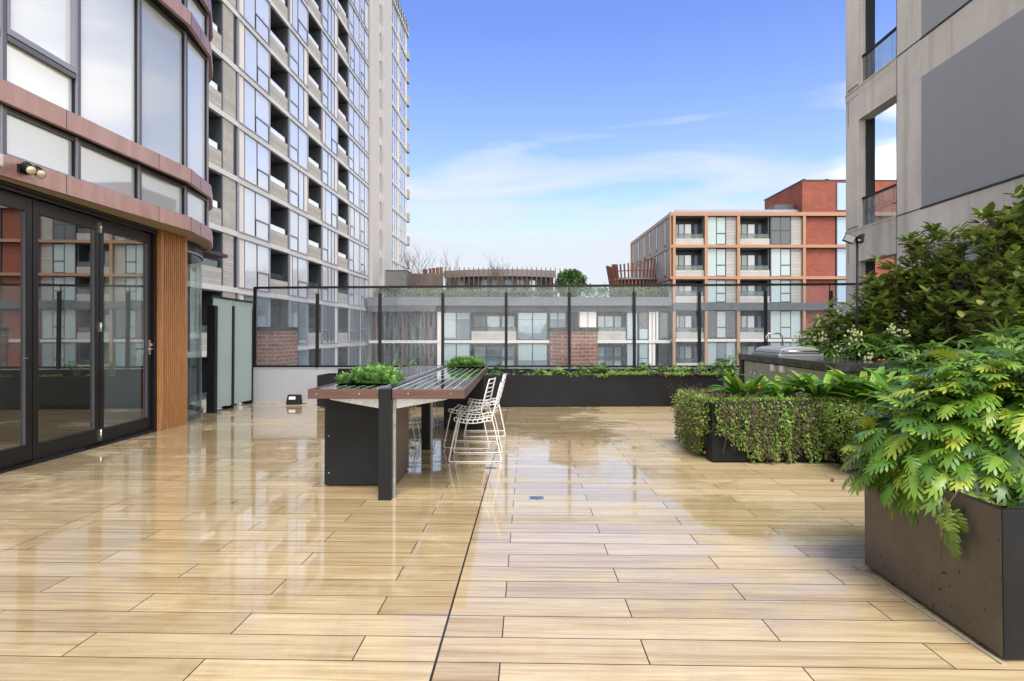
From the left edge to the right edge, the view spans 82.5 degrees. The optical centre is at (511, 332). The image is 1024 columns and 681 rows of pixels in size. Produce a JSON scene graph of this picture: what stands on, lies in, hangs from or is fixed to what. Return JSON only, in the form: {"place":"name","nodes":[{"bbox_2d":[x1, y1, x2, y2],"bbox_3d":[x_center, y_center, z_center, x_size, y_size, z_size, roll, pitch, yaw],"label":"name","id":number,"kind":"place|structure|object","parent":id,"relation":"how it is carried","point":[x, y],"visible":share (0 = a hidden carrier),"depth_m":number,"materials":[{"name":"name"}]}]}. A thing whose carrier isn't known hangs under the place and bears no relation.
{"place":"outdoors","nodes":[
{"label":"outdoors","id":0,"kind":"place"},
{"bbox_2d":[187,0,368,412],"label":"apartment tower","id":1,"kind":"structure","parent":0,"point":[289,133],"depth_m":38.42,"materials":[{"name":"concrete"}]},
{"bbox_2d":[257,327,298,364],"bbox_3d":[-5.585,2.075,13.825,0.618,4.430,1.389,0,0,2],"label":"brick chimney","id":2,"kind":"object","parent":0,"point":[277,345],"visible":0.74,"depth_m":13.31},
{"bbox_2d":[0,403,1023,680],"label":"terrace floor","id":3,"kind":"structure","parent":0,"point":[638,543],"depth_m":3.37,"materials":[{"name":"tile"}]},
{"bbox_2d":[0,0,227,473],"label":"curved building","id":4,"kind":"structure","parent":3,"relation":"on","point":[106,237],"depth_m":8.00,"materials":[{"name":"orange metal"}]},
{"bbox_2d":[0,103,2,153],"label":"window","id":5,"kind":"structure","parent":4,"relation":"in","point":[1,105],"depth_m":5.59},
{"bbox_2d":[0,0,2,78],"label":"window","id":6,"kind":"structure","parent":4,"relation":"in","point":[1,1],"depth_m":5.59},
{"bbox_2d":[0,190,31,467],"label":"folding door","id":7,"kind":"structure","parent":4,"relation":"in","point":[21,453],"depth_m":6.10,"materials":[{"name":"black metal"}]},
{"bbox_2d":[17,161,46,178],"bbox_3d":[-4.712,-1.595,5.722,0.198,0.145,0.260,0,0,0],"label":"twin spotlight","id":8,"kind":"object","parent":4,"relation":"attached to","point":[26,167],"visible":1,"depth_m":5.67,"materials":[{"name":"black metal"}]},
{"bbox_2d":[3,105,77,178],"bbox_3d":[-4.922,-1.945,6.086,0.067,0.500,0.957,0,0,1],"label":"window","id":9,"kind":"structure","parent":4,"relation":"in","point":[25,138],"depth_m":6.08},
{"bbox_2d":[3,0,77,114],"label":"window","id":10,"kind":"structure","parent":4,"relation":"in","point":[40,37],"depth_m":6.14,"materials":[{"name":"glass"}]},
{"bbox_2d":[29,199,101,460],"bbox_3d":[-5.119,-0.028,6.728,0.089,2.775,1.090,0,0,-3],"label":"folding door","id":11,"kind":"structure","parent":4,"relation":"in","point":[42,449],"depth_m":6.80,"materials":[{"name":"black metal"}]},
{"bbox_2d":[78,138,139,199],"bbox_3d":[-4.909,-1.945,7.096,0.067,0.500,1.063,0,0,1],"label":"window","id":12,"kind":"structure","parent":4,"relation":"in","point":[97,166],"depth_m":7.10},
{"bbox_2d":[78,0,139,143],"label":"window","id":13,"kind":"structure","parent":4,"relation":"in","point":[108,30],"depth_m":7.15,"materials":[{"name":"glass"}]},
{"bbox_2d":[98,219,153,442],"bbox_3d":[-5.174,-0.019,7.833,0.132,2.792,1.147,0,0,0],"label":"folding door","id":14,"kind":"structure","parent":4,"relation":"in","point":[116,431],"depth_m":7.89,"materials":[{"name":"black metal"}]},
{"bbox_2d":[140,165,185,214],"bbox_3d":[-4.899,-1.945,8.168,0.072,0.500,1.080,0,0,0],"label":"window","id":15,"kind":"structure","parent":4,"relation":"in","point":[157,189],"depth_m":8.18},
{"bbox_2d":[140,0,185,165],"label":"window","id":16,"kind":"structure","parent":4,"relation":"in","point":[162,41],"depth_m":8.20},
{"bbox_2d":[187,240,202,420],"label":"curved window","id":17,"kind":"structure","parent":4,"relation":"in","point":[193,248],"depth_m":10.01,"materials":[{"name":"glass"}]},
{"bbox_2d":[186,186,207,226],"bbox_3d":[-4.964,-1.945,9.129,0.151,0.500,0.850,0,0,-4],"label":"window","id":18,"kind":"structure","parent":4,"relation":"in","point":[196,204],"depth_m":9.20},
{"bbox_2d":[186,32,207,181],"bbox_3d":[-4.964,-3.447,9.129,0.151,2.095,0.850,0,0,-4],"label":"window","id":19,"kind":"structure","parent":4,"relation":"in","point":[196,61],"depth_m":9.20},
{"bbox_2d":[186,0,207,37],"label":"window","id":20,"kind":"structure","parent":4,"relation":"in","point":[200,15],"depth_m":9.27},
{"bbox_2d":[208,59,208,182],"bbox_3d":[-5.227,-3.447,9.976,0.067,2.095,0.953,0,0,-28],"label":"window","id":21,"kind":"structure","parent":4,"relation":"in","point":[208,59],"depth_m":9.57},
{"bbox_2d":[206,295,255,412],"bbox_3d":[-5.522,0.400,11.430,0.243,2.162,1.801,0,0,-1],"label":"frosted screen","id":22,"kind":"object","parent":3,"relation":"on","point":[229,381],"visible":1,"depth_m":11.26,"materials":[{"name":"grey glass"}]},
{"bbox_2d":[286,394,306,404],"bbox_3d":[-4.451,1.377,12.051,0.387,0.200,0.175,0,-1,0],"label":"bait station","id":23,"kind":"object","parent":3,"relation":"on","point":[294,399],"visible":1,"depth_m":11.99,"materials":[{"name":"black plastic"}]},
{"bbox_2d":[308,366,487,500],"bbox_3d":[-1.030,0.948,7.086,1.292,0.905,4.680,0,-1,0],"label":"outdoor table","id":24,"kind":"object","parent":3,"relation":"on","point":[366,434],"visible":0.81,"depth_m":5.21,"materials":[{"name":"black metal"}]},
{"bbox_2d":[335,364,406,385],"bbox_3d":[-1.346,0.397,5.600,0.644,0.192,0.697,0,-1,0],"label":"succulent bed","id":25,"kind":"object","parent":24,"relation":"on","point":[377,374],"visible":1,"depth_m":5.38,"materials":[{"name":"green plant"}]},
{"bbox_2d":[446,355,486,367],"bbox_3d":[-0.708,0.440,8.935,0.682,0.203,0.691,0,-1,0],"label":"succulent bed","id":26,"kind":"object","parent":24,"relation":"on","point":[469,361],"visible":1,"depth_m":8.74,"materials":[{"name":"green plant"}]},
{"bbox_2d":[409,405,420,447],"bbox_3d":[-1.471,0.984,7.366,0.590,0.841,0.528,0,-1,-3],"label":"wire chair","id":27,"kind":"object","parent":3,"relation":"on","point":[412,407],"visible":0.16,"depth_m":7.26,"materials":[{"name":"white paint"}]},
{"bbox_2d":[444,377,496,449],"bbox_3d":[-0.499,0.983,7.285,0.590,0.841,0.528,0,-1,9],"label":"wire chair","id":28,"kind":"object","parent":3,"relation":"on","point":[482,406],"visible":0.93,"depth_m":7.09,"materials":[{"name":"white paint"}]},
{"bbox_2d":[449,381,503,462],"bbox_3d":[-0.384,0.970,6.496,0.590,0.841,0.528,0,-1,0],"label":"wire chair","id":29,"kind":"object","parent":3,"relation":"on","point":[483,416],"visible":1,"depth_m":6.28,"materials":[{"name":"white paint"}]},
{"bbox_2d":[464,373,506,436],"bbox_3d":[-0.369,0.996,8.166,0.590,0.841,0.528,0,-1,-2],"label":"wire chair","id":30,"kind":"object","parent":3,"relation":"on","point":[479,402],"visible":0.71,"depth_m":7.97,"materials":[{"name":"white paint"}]},
{"bbox_2d":[253,367,738,402],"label":"parapet wall","id":31,"kind":"structure","parent":3,"relation":"on","point":[275,384],"depth_m":12.38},
{"bbox_2d":[253,283,862,367],"bbox_3d":[1.288,-0.156,12.340,13.619,1.786,0.143,0,0,1],"label":"glass balustrade","id":32,"kind":"object","parent":31,"relation":"on","point":[506,365],"visible":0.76,"depth_m":12.33,"materials":[{"name":"glass"}]},
{"bbox_2d":[317,368,723,405],"bbox_3d":[0.185,1.100,11.904,8.070,0.720,0.760,0,-1,0],"label":"back planter","id":33,"kind":"object","parent":3,"relation":"on","point":[519,389],"visible":0.53,"depth_m":11.59,"materials":[{"name":"metal"}]},
{"bbox_2d":[588,362,614,373],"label":"leafy plant","id":34,"kind":"object","parent":33,"relation":"on","point":[598,367],"visible":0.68,"depth_m":11.82,"materials":[{"name":"green plant"}]},
{"bbox_2d":[487,371,718,377],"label":"creeping groundcover","id":35,"kind":"object","parent":33,"relation":"on","point":[653,374],"visible":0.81,"depth_m":11.59,"materials":[{"name":"green plant"}]},
{"bbox_2d":[631,359,654,374],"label":"leafy plant","id":36,"kind":"object","parent":33,"relation":"on","point":[641,369],"visible":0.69,"depth_m":11.82,"materials":[{"name":"green plant"}]},
{"bbox_2d":[684,361,708,374],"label":"leafy plant","id":37,"kind":"object","parent":33,"relation":"on","point":[699,368],"visible":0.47,"depth_m":11.80,"materials":[{"name":"green plant"}]},
{"bbox_2d":[705,358,737,377],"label":"leafy plant","id":38,"kind":"object","parent":33,"relation":"on","point":[714,368],"visible":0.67,"depth_m":11.79,"materials":[{"name":"green plant"}]},
{"bbox_2d":[717,350,748,376],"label":"herb bush","id":39,"kind":"object","parent":33,"relation":"on","point":[732,363],"visible":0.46,"depth_m":11.63,"materials":[{"name":"green plant"}]},
{"bbox_2d":[738,353,902,395],"bbox_3d":[4.525,0.926,9.085,0.910,1.088,3.530,0,0,0],"label":"barbecue bench","id":40,"kind":"object","parent":3,"relation":"on","point":[768,367],"visible":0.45,"depth_m":8.66,"materials":[{"name":"stone"}]},
{"bbox_2d":[744,361,754,383],"bbox_3d":[4.237,0.926,10.451,0.065,0.828,0.491,0,0,2],"label":"cupboard door","id":41,"kind":"structure","parent":40,"relation":"in","point":[749,367],"depth_m":10.44,"materials":[{"name":"metal"}]},
{"bbox_2d":[754,362,767,395],"bbox_3d":[4.226,0.926,9.910,0.068,0.828,0.570,0,0,0],"label":"cupboard door","id":42,"kind":"structure","parent":40,"relation":"in","point":[760,368],"depth_m":9.89,"materials":[{"name":"metal"}]},
{"bbox_2d":[768,364,779,382],"bbox_3d":[4.196,0.926,9.386,0.065,0.828,0.461,0,0,2],"label":"cupboard door","id":43,"kind":"structure","parent":40,"relation":"in","point":[771,374],"depth_m":9.43,"materials":[{"name":"metal"}]},
{"bbox_2d":[752,345,823,356],"bbox_3d":[4.600,0.301,9.779,0.720,0.159,1.082,0,0,0],"label":"barbecue","id":44,"kind":"object","parent":40,"relation":"on","point":[784,351],"visible":1,"depth_m":9.32,"materials":[{"name":"metal"}]},
{"bbox_2d":[780,366,796,385],"bbox_3d":[4.185,0.926,8.875,0.068,0.828,0.540,0,0,0],"label":"cupboard door","id":45,"kind":"structure","parent":40,"relation":"in","point":[787,369],"depth_m":8.84,"materials":[{"name":"metal"}]},
{"bbox_2d":[685,396,1023,664],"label":"planter","id":46,"kind":"object","parent":3,"relation":"on","point":[976,592],"visible":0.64,"depth_m":2.65,"materials":[{"name":"metal"}]},
{"bbox_2d":[706,375,785,401],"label":"strap leaf clump","id":47,"kind":"object","parent":46,"relation":"in","point":[735,385],"visible":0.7,"depth_m":6.42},
{"bbox_2d":[667,383,842,464],"bbox_3d":[2.530,1.003,6.516,2.010,0.801,1.172,0,0,42],"label":"trailing groundcover","id":48,"kind":"object","parent":46,"relation":"in","point":[696,418],"visible":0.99,"depth_m":6.18,"materials":[{"name":"green plant"}]},
{"bbox_2d":[740,372,819,400],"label":"strap leaf clump","id":49,"kind":"object","parent":46,"relation":"in","point":[784,388],"visible":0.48,"depth_m":6.55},
{"bbox_2d":[769,370,873,400],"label":"strap leaf clump","id":50,"kind":"object","parent":46,"relation":"in","point":[815,388],"visible":0.66,"depth_m":6.41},
{"bbox_2d":[819,365,894,383],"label":"strap leaf clump","id":51,"kind":"object","parent":46,"relation":"on","point":[863,373],"visible":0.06,"depth_m":7.09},
{"bbox_2d":[812,396,902,467],"bbox_3d":[3.462,0.985,5.223,0.567,0.690,2.115,0,-1,0],"label":"trailing groundcover","id":52,"kind":"object","parent":46,"relation":"on","point":[843,402],"visible":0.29,"depth_m":5.83,"materials":[{"name":"green plant"}]},
{"bbox_2d":[819,366,919,406],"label":"strap leaf clump","id":53,"kind":"object","parent":46,"relation":"in","point":[855,391],"visible":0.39,"depth_m":6.03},
{"bbox_2d":[848,367,933,407],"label":"strap leaf clump","id":54,"kind":"object","parent":46,"relation":"in","point":[874,388],"visible":0.27,"depth_m":5.65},
{"bbox_2d":[864,335,989,385],"bbox_3d":[4.648,0.544,6.406,1.486,1.038,1.298,0,-1,0],"label":"fatsia shrub","id":55,"kind":"object","parent":46,"relation":"on","point":[914,364],"visible":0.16,"depth_m":6.37,"materials":[{"name":"green plant"}]},
{"bbox_2d":[838,346,1023,517],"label":"philodendron","id":56,"kind":"object","parent":46,"relation":"in","point":[898,455],"visible":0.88,"depth_m":2.88,"materials":[{"name":"green plant"}]},
{"bbox_2d":[886,361,1023,527],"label":"philodendron","id":57,"kind":"object","parent":46,"relation":"in","point":[1013,456],"visible":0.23,"depth_m":2.68,"materials":[{"name":"green plant"}]},
{"bbox_2d":[935,489,996,561],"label":"hanging shoot","id":58,"kind":"object","parent":46,"relation":"hanging from","point":[948,530],"visible":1,"depth_m":2.58,"materials":[{"name":"green plant"}]},
{"bbox_2d":[946,330,1023,371],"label":"fatsia shrub","id":59,"kind":"object","parent":46,"relation":"on","point":[995,340],"visible":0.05,"depth_m":5.37,"materials":[{"name":"green plant"}]},
{"bbox_2d":[949,251,1023,350],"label":"magnolia bush","id":60,"kind":"object","parent":46,"relation":"in","point":[1009,304],"visible":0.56,"depth_m":6.76,"materials":[{"name":"green plant"}]},
{"bbox_2d":[967,317,1023,359],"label":"fatsia shrub","id":61,"kind":"object","parent":46,"relation":"on","point":[1006,331],"visible":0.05,"depth_m":6.24,"materials":[{"name":"green plant"}]},
{"bbox_3d":[6.295,1.134,9.724,2.610,0.585,4.760,0,-1,0],"label":"rear planter","id":62,"kind":"object","parent":3,"relation":"on","visible":0},
{"bbox_2d":[792,304,855,357],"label":"fatsia shrub","id":63,"kind":"object","parent":62,"relation":"on","point":[829,351],"visible":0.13,"depth_m":9.78,"materials":[{"name":"green plant"}]},
{"bbox_2d":[816,285,881,356],"bbox_3d":[5.614,0.142,9.455,0.922,1.793,1.242,0,0,-43],"label":"magnolia bush","id":64,"kind":"object","parent":62,"relation":"on","point":[849,322],"visible":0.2,"depth_m":9.54,"materials":[{"name":"green plant"}]},
{"bbox_2d":[842,233,864,359],"bbox_3d":[5.014,-0.288,8.553,0.322,2.356,0.153,0,0,0],"label":"floodlight pole","id":65,"kind":"object","parent":62,"relation":"on","point":[849,238],"visible":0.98,"depth_m":8.54,"materials":[{"name":"black metal"}]},
{"bbox_2d":[833,323,924,374],"bbox_3d":[5.351,0.482,8.488,1.429,1.240,1.502,0,0,29],"label":"flowering shrub","id":66,"kind":"object","parent":62,"relation":"on","point":[879,344],"visible":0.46,"depth_m":8.35,"materials":[{"name":"green plant"}]},
{"bbox_2d":[837,254,956,360],"bbox_3d":[5.737,-0.077,8.972,1.561,2.217,1.262,0,-1,0],"label":"magnolia bush","id":67,"kind":"object","parent":62,"relation":"in","point":[882,317],"visible":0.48,"depth_m":8.78,"materials":[{"name":"green plant"}]},
{"bbox_2d":[878,221,988,365],"bbox_3d":[6.100,-0.297,8.541,1.252,2.642,1.202,0,-1,0],"label":"magnolia bush","id":68,"kind":"object","parent":62,"relation":"in","point":[915,252],"visible":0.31,"depth_m":8.45,"materials":[{"name":"green plant"}]},
{"bbox_2d":[907,224,990,369],"bbox_3d":[6.165,-0.216,7.979,1.303,2.466,1.255,0,0,8],"label":"magnolia bush","id":69,"kind":"object","parent":62,"relation":"in","point":[942,330],"visible":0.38,"depth_m":7.90,"materials":[{"name":"green plant"}]},
{"bbox_2d":[935,184,1023,349],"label":"magnolia bush","id":70,"kind":"object","parent":62,"relation":"in","point":[995,238],"visible":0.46,"depth_m":7.27,"materials":[{"name":"green plant"}]},
{"bbox_2d":[548,327,598,364],"bbox_3d":[1.439,2.080,14.229,0.888,4.420,1.146,0,0,-24],"label":"brick chimney","id":71,"kind":"object","parent":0,"point":[584,345],"visible":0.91,"depth_m":13.82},
{"bbox_2d":[398,0,895,296],"label":"sky","id":72,"kind":"structure","parent":0,"point":[546,134],"materials":[{"name":"blue"}]},
{"label":"street ground","id":73,"kind":"structure","parent":0,"visible":0},
{"bbox_2d":[368,0,409,364],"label":"tower wing","id":74,"kind":"structure","parent":73,"relation":"on","point":[389,128],"depth_m":62.81,"materials":[{"name":"concrete"}]},
{"bbox_2d":[367,297,671,364],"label":"podium block","id":75,"kind":"structure","parent":73,"relation":"on","point":[411,328],"depth_m":56.09,"materials":[{"name":"concrete"}]},
{"bbox_2d":[385,270,410,296],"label":"lift overrun","id":76,"kind":"object","parent":75,"relation":"on","point":[392,279],"visible":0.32,"depth_m":62.00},
{"bbox_2d":[374,315,434,339],"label":"window","id":77,"kind":"structure","parent":75,"relation":"in","point":[396,316],"depth_m":56.90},
{"bbox_2d":[374,346,434,364],"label":"window","id":78,"kind":"structure","parent":75,"relation":"in","point":[396,347],"depth_m":56.90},
{"bbox_2d":[375,283,437,296],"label":"hedge","id":79,"kind":"object","parent":75,"relation":"on","point":[417,290],"visible":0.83,"depth_m":56.60,"materials":[{"name":"green plant"}]},
{"bbox_2d":[395,245,437,296],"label":"bare tree","id":80,"kind":"object","parent":75,"relation":"on","point":[418,274],"visible":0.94,"depth_m":59.83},
{"bbox_2d":[407,273,442,296],"bbox_3d":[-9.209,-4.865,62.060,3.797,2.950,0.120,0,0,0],"label":"lift overrun","id":81,"kind":"object","parent":75,"relation":"on","point":[433,279],"visible":0.32,"depth_m":62.00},
{"bbox_2d":[436,250,464,289],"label":"bare tree","id":82,"kind":"object","parent":75,"relation":"on","point":[452,275],"visible":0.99,"depth_m":60.98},
{"bbox_2d":[444,312,470,339],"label":"window","id":83,"kind":"structure","parent":75,"relation":"in","point":[457,325],"depth_m":56.10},
{"bbox_2d":[444,343,470,364],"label":"window","id":84,"kind":"structure","parent":75,"relation":"in","point":[451,350],"depth_m":56.10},
{"bbox_2d":[436,288,515,296],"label":"hedge","id":85,"kind":"object","parent":75,"relation":"on","point":[466,293],"visible":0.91,"depth_m":56.58,"materials":[{"name":"green plant"}]},
{"bbox_2d":[423,267,564,296],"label":"post screen","id":86,"kind":"object","parent":75,"relation":"on","point":[432,271],"visible":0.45,"depth_m":63.88,"materials":[{"name":"wood"}]},
{"bbox_2d":[482,252,510,296],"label":"bare tree","id":87,"kind":"object","parent":75,"relation":"on","point":[498,280],"visible":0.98,"depth_m":62.03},
{"bbox_2d":[444,269,554,296],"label":"pavilion","id":88,"kind":"structure","parent":75,"relation":"on","point":[526,277],"depth_m":66.77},
{"bbox_2d":[517,312,547,339],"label":"window","id":89,"kind":"structure","parent":75,"relation":"in","point":[530,325],"depth_m":56.10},
{"bbox_2d":[517,343,547,364],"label":"window","id":90,"kind":"structure","parent":75,"relation":"in","point":[527,353],"depth_m":56.10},
{"bbox_2d":[515,288,558,296],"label":"hedge","id":91,"kind":"object","parent":75,"relation":"on","point":[544,292],"visible":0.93,"depth_m":56.65,"materials":[{"name":"green plant"}]},
{"bbox_2d":[549,312,565,326],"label":"window","id":92,"kind":"structure","parent":75,"relation":"in","point":[556,319],"depth_m":56.10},
{"bbox_2d":[552,269,587,296],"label":"round tree","id":93,"kind":"object","parent":75,"relation":"on","point":[569,276],"visible":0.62,"depth_m":59.22,"materials":[{"name":"green plant"}]},
{"bbox_2d":[567,312,578,326],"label":"window","id":94,"kind":"structure","parent":75,"relation":"in","point":[574,315],"depth_m":56.10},
{"bbox_2d":[559,283,609,296],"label":"hedge","id":95,"kind":"object","parent":75,"relation":"on","point":[576,290],"visible":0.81,"depth_m":56.67,"materials":[{"name":"green plant"}]},
{"bbox_2d":[606,258,655,296],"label":"bowl pergola","id":96,"kind":"object","parent":75,"relation":"on","point":[613,274],"visible":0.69,"depth_m":60.62,"materials":[{"name":"wood"}]},
{"bbox_2d":[626,312,637,339],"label":"window","id":97,"kind":"structure","parent":75,"relation":"in","point":[629,317],"depth_m":56.10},
{"bbox_2d":[626,343,637,364],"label":"window","id":98,"kind":"structure","parent":75,"relation":"in","point":[629,346],"depth_m":56.10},
{"bbox_2d":[609,286,667,296],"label":"hedge","id":99,"kind":"object","parent":75,"relation":"on","point":[625,294],"visible":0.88,"depth_m":56.63,"materials":[{"name":"green plant"}]},
{"bbox_2d":[638,312,647,339],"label":"window","id":100,"kind":"structure","parent":75,"relation":"in","point":[642,316],"depth_m":56.10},
{"bbox_2d":[638,343,647,364],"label":"window","id":101,"kind":"structure","parent":75,"relation":"in","point":[642,347],"depth_m":56.10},
{"bbox_2d":[658,312,670,339],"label":"window","id":102,"kind":"structure","parent":75,"relation":"in","point":[664,318],"depth_m":56.10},
{"bbox_2d":[658,343,670,364],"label":"window","id":103,"kind":"structure","parent":75,"relation":"in","point":[664,349],"depth_m":56.10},
{"bbox_2d":[630,179,895,364],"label":"brick building","id":104,"kind":"structure","parent":73,"relation":"on","point":[794,232],"depth_m":55.45,"materials":[{"name":"red brick"}]},
{"bbox_2d":[708,216,725,244],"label":"window","id":105,"kind":"structure","parent":104,"relation":"in","point":[716,224],"depth_m":55.44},
{"bbox_2d":[708,248,725,275],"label":"window","id":106,"kind":"structure","parent":104,"relation":"in","point":[716,256],"depth_m":55.44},
{"bbox_2d":[708,279,725,302],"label":"window","id":107,"kind":"structure","parent":104,"relation":"in","point":[716,294],"depth_m":55.44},
{"bbox_2d":[708,310,735,338],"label":"window","id":108,"kind":"structure","parent":104,"relation":"in","point":[721,323],"depth_m":55.44,"materials":[{"name":"glass"}]},
{"bbox_2d":[708,342,735,364],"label":"window","id":109,"kind":"structure","parent":104,"relation":"in","point":[715,349],"depth_m":55.44,"materials":[{"name":"glass"}]},
{"bbox_2d":[769,216,790,244],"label":"window","id":110,"kind":"structure","parent":104,"relation":"in","point":[779,226],"depth_m":55.44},
{"bbox_2d":[769,248,790,275],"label":"window","id":111,"kind":"structure","parent":104,"relation":"in","point":[779,258],"depth_m":55.44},
{"bbox_2d":[769,279,790,302],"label":"window","id":112,"kind":"structure","parent":104,"relation":"in","point":[778,294],"depth_m":55.44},
{"bbox_2d":[769,310,800,338],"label":"window","id":113,"kind":"structure","parent":104,"relation":"in","point":[787,323],"depth_m":55.44,"materials":[{"name":"glass"}]},
{"bbox_2d":[835,216,845,244],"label":"window","id":114,"kind":"structure","parent":104,"relation":"in","point":[840,221],"depth_m":55.44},
{"bbox_2d":[835,248,845,275],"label":"window","id":115,"kind":"structure","parent":104,"relation":"in","point":[840,253],"depth_m":55.44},
{"bbox_2d":[835,279,845,302],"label":"window","id":116,"kind":"structure","parent":104,"relation":"in","point":[840,290],"depth_m":55.44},
{"bbox_2d":[836,182,845,210],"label":"window","id":117,"kind":"structure","parent":104,"relation":"in","point":[840,186],"depth_m":55.44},
{"bbox_2d":[845,0,1023,327],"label":"concrete building","id":118,"kind":"structure","parent":73,"relation":"on","point":[948,80],"depth_m":10.25,"materials":[{"name":"grey concrete"}]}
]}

